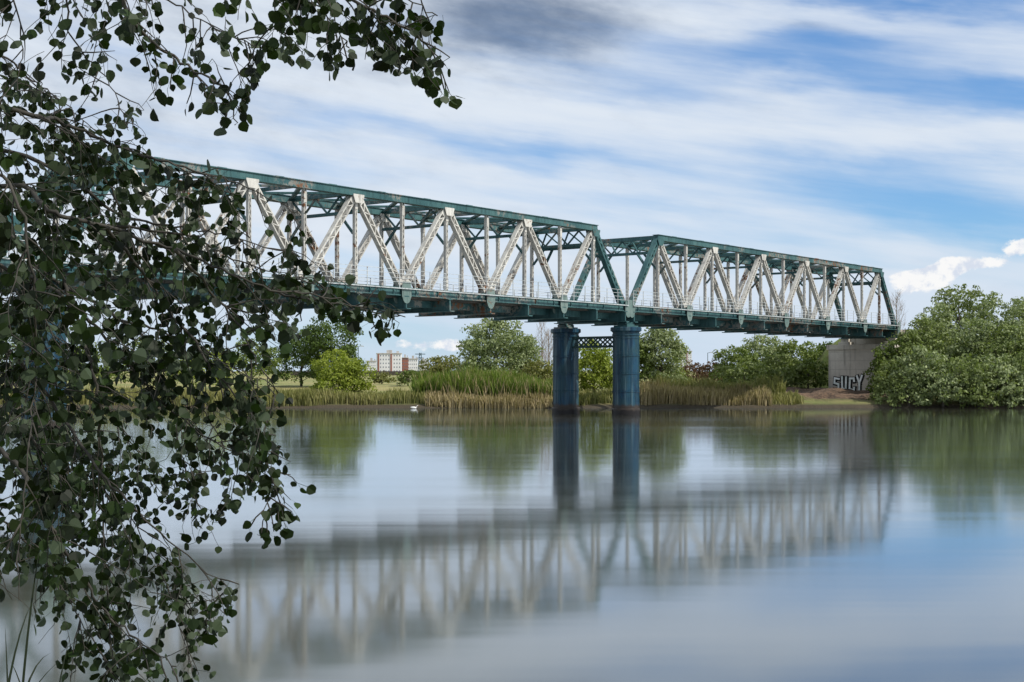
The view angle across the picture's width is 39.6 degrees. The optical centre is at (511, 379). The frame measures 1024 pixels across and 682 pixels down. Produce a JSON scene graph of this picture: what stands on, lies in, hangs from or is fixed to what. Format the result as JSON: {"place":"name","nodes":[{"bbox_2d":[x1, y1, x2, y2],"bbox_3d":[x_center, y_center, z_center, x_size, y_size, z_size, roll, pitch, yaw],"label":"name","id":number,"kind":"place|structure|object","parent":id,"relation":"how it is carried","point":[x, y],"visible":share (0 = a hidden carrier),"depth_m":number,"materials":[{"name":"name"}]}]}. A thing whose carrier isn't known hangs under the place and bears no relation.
{"place":"outdoors","nodes":[
{"label":"outdoors","id":0,"kind":"place"},
{"bbox_2d":[0,408,1023,681],"bbox_3d":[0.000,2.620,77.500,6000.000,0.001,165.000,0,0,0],"label":"water","id":1,"kind":"structure","parent":0,"point":[666,544],"depth_m":21.65,"materials":[{"name":"blue liquid"}]},
{"bbox_2d":[0,332,1023,407],"bbox_3d":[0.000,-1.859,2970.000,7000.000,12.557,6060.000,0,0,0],"label":"ground","id":2,"kind":"structure","parent":0,"point":[825,396],"depth_m":132.85,"materials":[{"name":"soil"}]},
{"bbox_2d":[0,333,17,386],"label":"tree","id":3,"kind":"object","parent":2,"relation":"on","point":[12,344],"visible":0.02,"depth_m":159.26,"materials":[{"name":"green plant"}]},
{"bbox_2d":[5,538,68,681],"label":"grass","id":4,"kind":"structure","parent":2,"relation":"on","point":[8,679],"depth_m":3.66,"materials":[{"name":"green plant"}]},
{"bbox_2d":[68,340,128,382],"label":"tree","id":5,"kind":"object","parent":2,"relation":"on","point":[100,366],"visible":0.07,"depth_m":154.62,"materials":[{"name":"green plant"}]},
{"bbox_2d":[97,336,177,387],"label":"tree","id":6,"kind":"object","parent":2,"relation":"on","point":[125,372],"visible":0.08,"depth_m":158.91,"materials":[{"name":"green plant"}]},
{"bbox_2d":[0,383,298,406],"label":"reed bed","id":7,"kind":"object","parent":2,"relation":"on","point":[211,394],"visible":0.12,"depth_m":131.01,"materials":[{"name":"green plant"}]},
{"bbox_2d":[165,348,237,386],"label":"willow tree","id":8,"kind":"object","parent":2,"relation":"on","point":[219,357],"visible":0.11,"depth_m":149.40,"materials":[{"name":"green plant"}]},
{"bbox_2d":[0,0,464,681],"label":"poplar tree","id":9,"kind":"object","parent":2,"relation":"on","point":[44,500],"visible":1,"depth_m":4.58,"materials":[{"name":"green plant"}]},
{"bbox_2d":[209,338,296,384],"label":"tree","id":10,"kind":"object","parent":2,"relation":"on","point":[275,362],"visible":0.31,"depth_m":163.67,"materials":[{"name":"green plant"}]},
{"bbox_2d":[266,331,329,386],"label":"tree","id":11,"kind":"object","parent":2,"relation":"on","point":[294,344],"visible":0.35,"depth_m":173.98,"materials":[{"name":"green plant"}]},
{"bbox_2d":[289,313,366,380],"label":"tree","id":12,"kind":"object","parent":2,"relation":"on","point":[323,343],"visible":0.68,"depth_m":170.68,"materials":[{"name":"green plant"}]},
{"bbox_2d":[308,348,366,393],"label":"willow bush","id":13,"kind":"object","parent":2,"relation":"on","point":[324,377],"visible":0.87,"depth_m":133.64,"materials":[{"name":"green plant"}]},
{"bbox_2d":[283,386,425,405],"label":"reed bed","id":14,"kind":"object","parent":2,"relation":"on","point":[307,396],"visible":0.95,"depth_m":130.88,"materials":[{"name":"green plant"}]},
{"bbox_2d":[336,358,378,392],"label":"willow bush","id":15,"kind":"object","parent":2,"relation":"on","point":[363,368],"visible":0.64,"depth_m":134.95,"materials":[{"name":"green plant"}]},
{"bbox_2d":[366,358,375,370],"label":"apartment block","id":16,"kind":"structure","parent":2,"relation":"on","point":[371,363],"depth_m":1000.00,"materials":[{"name":"white concrete"}]},
{"bbox_2d":[290,370,453,375],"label":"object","id":17,"kind":"structure","parent":2,"relation":"on","point":[392,372],"depth_m":319.85,"materials":[{"name":"brick"}]},
{"bbox_2d":[371,371,396,383],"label":"bush","id":18,"kind":"object","parent":2,"relation":"on","point":[381,376],"visible":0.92,"depth_m":199.63,"materials":[{"name":"green plant"}]},
{"bbox_2d":[376,350,401,370],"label":"apartment block","id":19,"kind":"structure","parent":2,"relation":"on","point":[389,360],"depth_m":900.00,"materials":[{"name":"white concrete"}]},
{"bbox_2d":[394,368,416,385],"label":"bush","id":20,"kind":"object","parent":2,"relation":"on","point":[403,379],"visible":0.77,"depth_m":179.78,"materials":[{"name":"green plant"}]},
{"bbox_2d":[402,354,408,370],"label":"apartment block","id":21,"kind":"structure","parent":2,"relation":"on","point":[404,362],"depth_m":930.00,"materials":[{"name":"brown brick"}]},
{"bbox_2d":[408,356,417,370],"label":"apartment block","id":22,"kind":"structure","parent":2,"relation":"on","point":[412,363],"depth_m":960.00,"materials":[{"name":"white concrete"}]},
{"bbox_2d":[418,355,462,374],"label":"bush","id":23,"kind":"object","parent":2,"relation":"on","point":[439,363],"visible":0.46,"depth_m":170.61,"materials":[{"name":"green plant"}]},
{"bbox_2d":[0,152,936,433],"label":"truss bridge","id":24,"kind":"structure","parent":2,"relation":"on","point":[850,352],"depth_m":102.32,"materials":[{"name":"teal paint"}]},
{"bbox_2d":[407,361,552,398],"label":"reed bed","id":25,"kind":"object","parent":2,"relation":"on","point":[496,377],"visible":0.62,"depth_m":131.90,"materials":[{"name":"green plant"}]},
{"bbox_2d":[424,389,552,407],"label":"reed bed","id":26,"kind":"object","parent":2,"relation":"on","point":[454,400],"visible":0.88,"depth_m":130.19,"materials":[{"name":"green plant"}]},
{"bbox_2d":[453,318,540,372],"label":"poplar tree","id":27,"kind":"object","parent":2,"relation":"on","point":[484,348],"visible":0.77,"depth_m":148.31,"materials":[{"name":"green plant"}]},
{"bbox_2d":[514,338,546,378],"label":"poplar tree","id":28,"kind":"object","parent":2,"relation":"on","point":[537,357],"visible":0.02,"depth_m":155.69,"materials":[{"name":"green plant"}]},
{"bbox_2d":[518,359,552,381],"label":"bush","id":29,"kind":"object","parent":2,"relation":"on","point":[546,370],"visible":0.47,"depth_m":147.09,"materials":[{"name":"green plant"}]},
{"bbox_2d":[534,322,549,368],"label":"bare tree","id":30,"kind":"object","parent":2,"relation":"on","point":[542,347],"visible":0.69,"depth_m":165.00,"materials":[{"name":"grey plant"}]},
{"bbox_2d":[539,325,555,376],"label":"bare tree","id":31,"kind":"object","parent":2,"relation":"on","point":[550,354],"visible":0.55,"depth_m":167.88,"materials":[{"name":"grey plant"}]},
{"bbox_2d":[579,339,612,391],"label":"willow tree","id":32,"kind":"object","parent":2,"relation":"on","point":[599,361],"visible":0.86,"depth_m":134.80,"materials":[{"name":"green plant"}]},
{"bbox_2d":[579,387,643,405],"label":"reed bed","id":33,"kind":"object","parent":2,"relation":"on","point":[594,397],"visible":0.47,"depth_m":130.61,"materials":[{"name":"green plant"}]},
{"bbox_2d":[639,334,658,383],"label":"tree","id":34,"kind":"object","parent":2,"relation":"on","point":[648,366],"visible":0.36,"depth_m":148.85,"materials":[{"name":"green plant"}]},
{"bbox_2d":[639,327,690,381],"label":"poplar tree","id":35,"kind":"object","parent":2,"relation":"on","point":[661,338],"visible":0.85,"depth_m":148.80,"materials":[{"name":"green plant"}]},
{"bbox_2d":[665,369,695,383],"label":"bush","id":36,"kind":"object","parent":2,"relation":"on","point":[685,374],"visible":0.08,"depth_m":159.67,"materials":[{"name":"green plant"}]},
{"bbox_2d":[681,348,691,370],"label":"apartment block","id":37,"kind":"structure","parent":2,"relation":"on","point":[689,357],"depth_m":800.00,"materials":[{"name":"white concrete"}]},
{"bbox_2d":[680,360,714,382],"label":"bush","id":38,"kind":"object","parent":2,"relation":"on","point":[700,372],"visible":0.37,"depth_m":169.24,"materials":[{"name":"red plant"}]},
{"bbox_2d":[639,377,775,405],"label":"reed bed","id":39,"kind":"object","parent":2,"relation":"on","point":[654,393],"visible":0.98,"depth_m":131.37,"materials":[{"name":"green plant"}]},
{"bbox_2d":[699,359,722,383],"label":"bush","id":40,"kind":"object","parent":2,"relation":"on","point":[710,368],"visible":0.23,"depth_m":172.10,"materials":[{"name":"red plant"}]},
{"bbox_2d":[652,372,786,394],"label":"reed bed","id":41,"kind":"object","parent":2,"relation":"on","point":[777,385],"visible":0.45,"depth_m":135.53,"materials":[{"name":"green plant"}]},
{"bbox_2d":[708,344,766,382],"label":"tree","id":42,"kind":"object","parent":2,"relation":"on","point":[732,358],"visible":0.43,"depth_m":157.43,"materials":[{"name":"green plant"}]},
{"bbox_2d":[714,360,768,383],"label":"tree","id":43,"kind":"object","parent":2,"relation":"on","point":[733,374],"visible":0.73,"depth_m":146.38,"materials":[{"name":"green plant"}]},
{"bbox_2d":[729,334,791,382],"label":"tree","id":44,"kind":"object","parent":2,"relation":"on","point":[762,349],"visible":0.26,"depth_m":160.86,"materials":[{"name":"green plant"}]},
{"bbox_2d":[739,352,807,387],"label":"tree","id":45,"kind":"object","parent":2,"relation":"on","point":[787,364],"visible":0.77,"depth_m":148.82,"materials":[{"name":"green plant"}]},
{"bbox_2d":[767,390,803,404],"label":"reed bed","id":46,"kind":"object","parent":2,"relation":"on","point":[787,398],"visible":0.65,"depth_m":131.78,"materials":[{"name":"plant"}]},
{"bbox_2d":[767,338,821,374],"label":"tree","id":47,"kind":"object","parent":2,"relation":"on","point":[790,348],"visible":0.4,"depth_m":158.41,"materials":[{"name":"green plant"}]},
{"bbox_2d":[785,358,828,388],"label":"tree","id":48,"kind":"object","parent":2,"relation":"on","point":[811,366],"visible":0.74,"depth_m":150.27,"materials":[{"name":"green plant"}]},
{"bbox_2d":[799,341,833,371],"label":"tree","id":49,"kind":"object","parent":2,"relation":"on","point":[823,347],"visible":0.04,"depth_m":165.28,"materials":[{"name":"green plant"}]},
{"bbox_2d":[865,346,898,392],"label":"tree","id":50,"kind":"object","parent":2,"relation":"on","point":[876,368],"visible":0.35,"depth_m":138.50,"materials":[{"name":"green plant"}]},
{"bbox_2d":[863,338,911,385],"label":"tree","id":51,"kind":"object","parent":2,"relation":"on","point":[889,352],"visible":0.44,"depth_m":139.54,"materials":[{"name":"green plant"}]},
{"bbox_2d":[867,358,916,404],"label":"tree","id":52,"kind":"object","parent":2,"relation":"on","point":[883,386],"visible":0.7,"depth_m":132.45,"materials":[{"name":"green plant"}]},
{"bbox_2d":[885,291,906,327],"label":"bare tree","id":53,"kind":"object","parent":2,"relation":"on","point":[897,302],"visible":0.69,"depth_m":174.83,"materials":[{"name":"grey plant"}]},
{"bbox_2d":[871,329,936,382],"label":"tree","id":54,"kind":"object","parent":2,"relation":"on","point":[910,339],"visible":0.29,"depth_m":138.89,"materials":[{"name":"green plant"}]},
{"bbox_2d":[887,372,933,407],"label":"tree","id":55,"kind":"object","parent":2,"relation":"on","point":[901,389],"visible":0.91,"depth_m":130.09,"materials":[{"name":"green plant"}]},
{"bbox_2d":[884,344,957,404],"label":"tree","id":56,"kind":"object","parent":2,"relation":"on","point":[917,352],"visible":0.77,"depth_m":130.38,"materials":[{"name":"green plant"}]},
{"bbox_2d":[900,315,963,372],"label":"tree","id":57,"kind":"object","parent":2,"relation":"on","point":[927,338],"visible":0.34,"depth_m":140.96,"materials":[{"name":"green plant"}]},
{"bbox_2d":[905,301,973,356],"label":"tree","id":58,"kind":"object","parent":2,"relation":"on","point":[942,316],"visible":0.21,"depth_m":145.91,"materials":[{"name":"green plant"}]},
{"bbox_2d":[921,367,971,406],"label":"tree","id":59,"kind":"object","parent":2,"relation":"on","point":[946,376],"visible":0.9,"depth_m":129.20,"materials":[{"name":"green plant"}]},
{"bbox_2d":[925,353,994,407],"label":"tree","id":60,"kind":"object","parent":2,"relation":"on","point":[967,370],"visible":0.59,"depth_m":129.36,"materials":[{"name":"green plant"}]},
{"bbox_2d":[931,283,996,331],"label":"tree","id":61,"kind":"object","parent":2,"relation":"on","point":[965,305],"visible":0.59,"depth_m":149.07,"materials":[{"name":"green plant"}]},
{"bbox_2d":[934,317,1013,390],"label":"tree","id":62,"kind":"object","parent":2,"relation":"on","point":[968,340],"visible":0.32,"depth_m":139.52,"materials":[{"name":"green plant"}]},
{"bbox_2d":[956,369,1007,407],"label":"tree","id":63,"kind":"object","parent":2,"relation":"on","point":[988,400],"visible":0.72,"depth_m":128.95,"materials":[{"name":"green plant"}]},
{"bbox_2d":[950,291,1023,370],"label":"tree","id":64,"kind":"object","parent":2,"relation":"on","point":[994,305],"visible":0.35,"depth_m":145.03,"materials":[{"name":"green plant"}]},
{"bbox_2d":[965,353,1023,407],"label":"tree","id":65,"kind":"object","parent":2,"relation":"on","point":[1006,371],"visible":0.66,"depth_m":129.50,"materials":[{"name":"green plant"}]},
{"bbox_2d":[966,322,1023,385],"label":"tree","id":66,"kind":"object","parent":2,"relation":"on","point":[1006,331],"visible":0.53,"depth_m":137.18,"materials":[{"name":"green plant"}]},
{"bbox_2d":[990,371,1023,407],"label":"tree","id":67,"kind":"object","parent":2,"relation":"on","point":[1012,385],"visible":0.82,"depth_m":128.83,"materials":[{"name":"green plant"}]},
{"bbox_2d":[991,296,1023,353],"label":"tree","id":68,"kind":"object","parent":2,"relation":"on","point":[1020,315],"visible":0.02,"depth_m":148.71,"materials":[{"name":"green plant"}]},
{"bbox_2d":[994,320,1023,383],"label":"tree","id":69,"kind":"object","parent":2,"relation":"on","point":[1021,325],"visible":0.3,"depth_m":137.44,"materials":[{"name":"green plant"}]},
{"bbox_2d":[996,350,1023,399],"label":"tree","id":70,"kind":"object","parent":2,"relation":"on","point":[1017,357],"visible":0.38,"depth_m":130.76,"materials":[{"name":"green plant"}]},
{"bbox_2d":[0,0,1023,370],"label":"sky","id":71,"kind":"structure","parent":0,"point":[888,135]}
]}

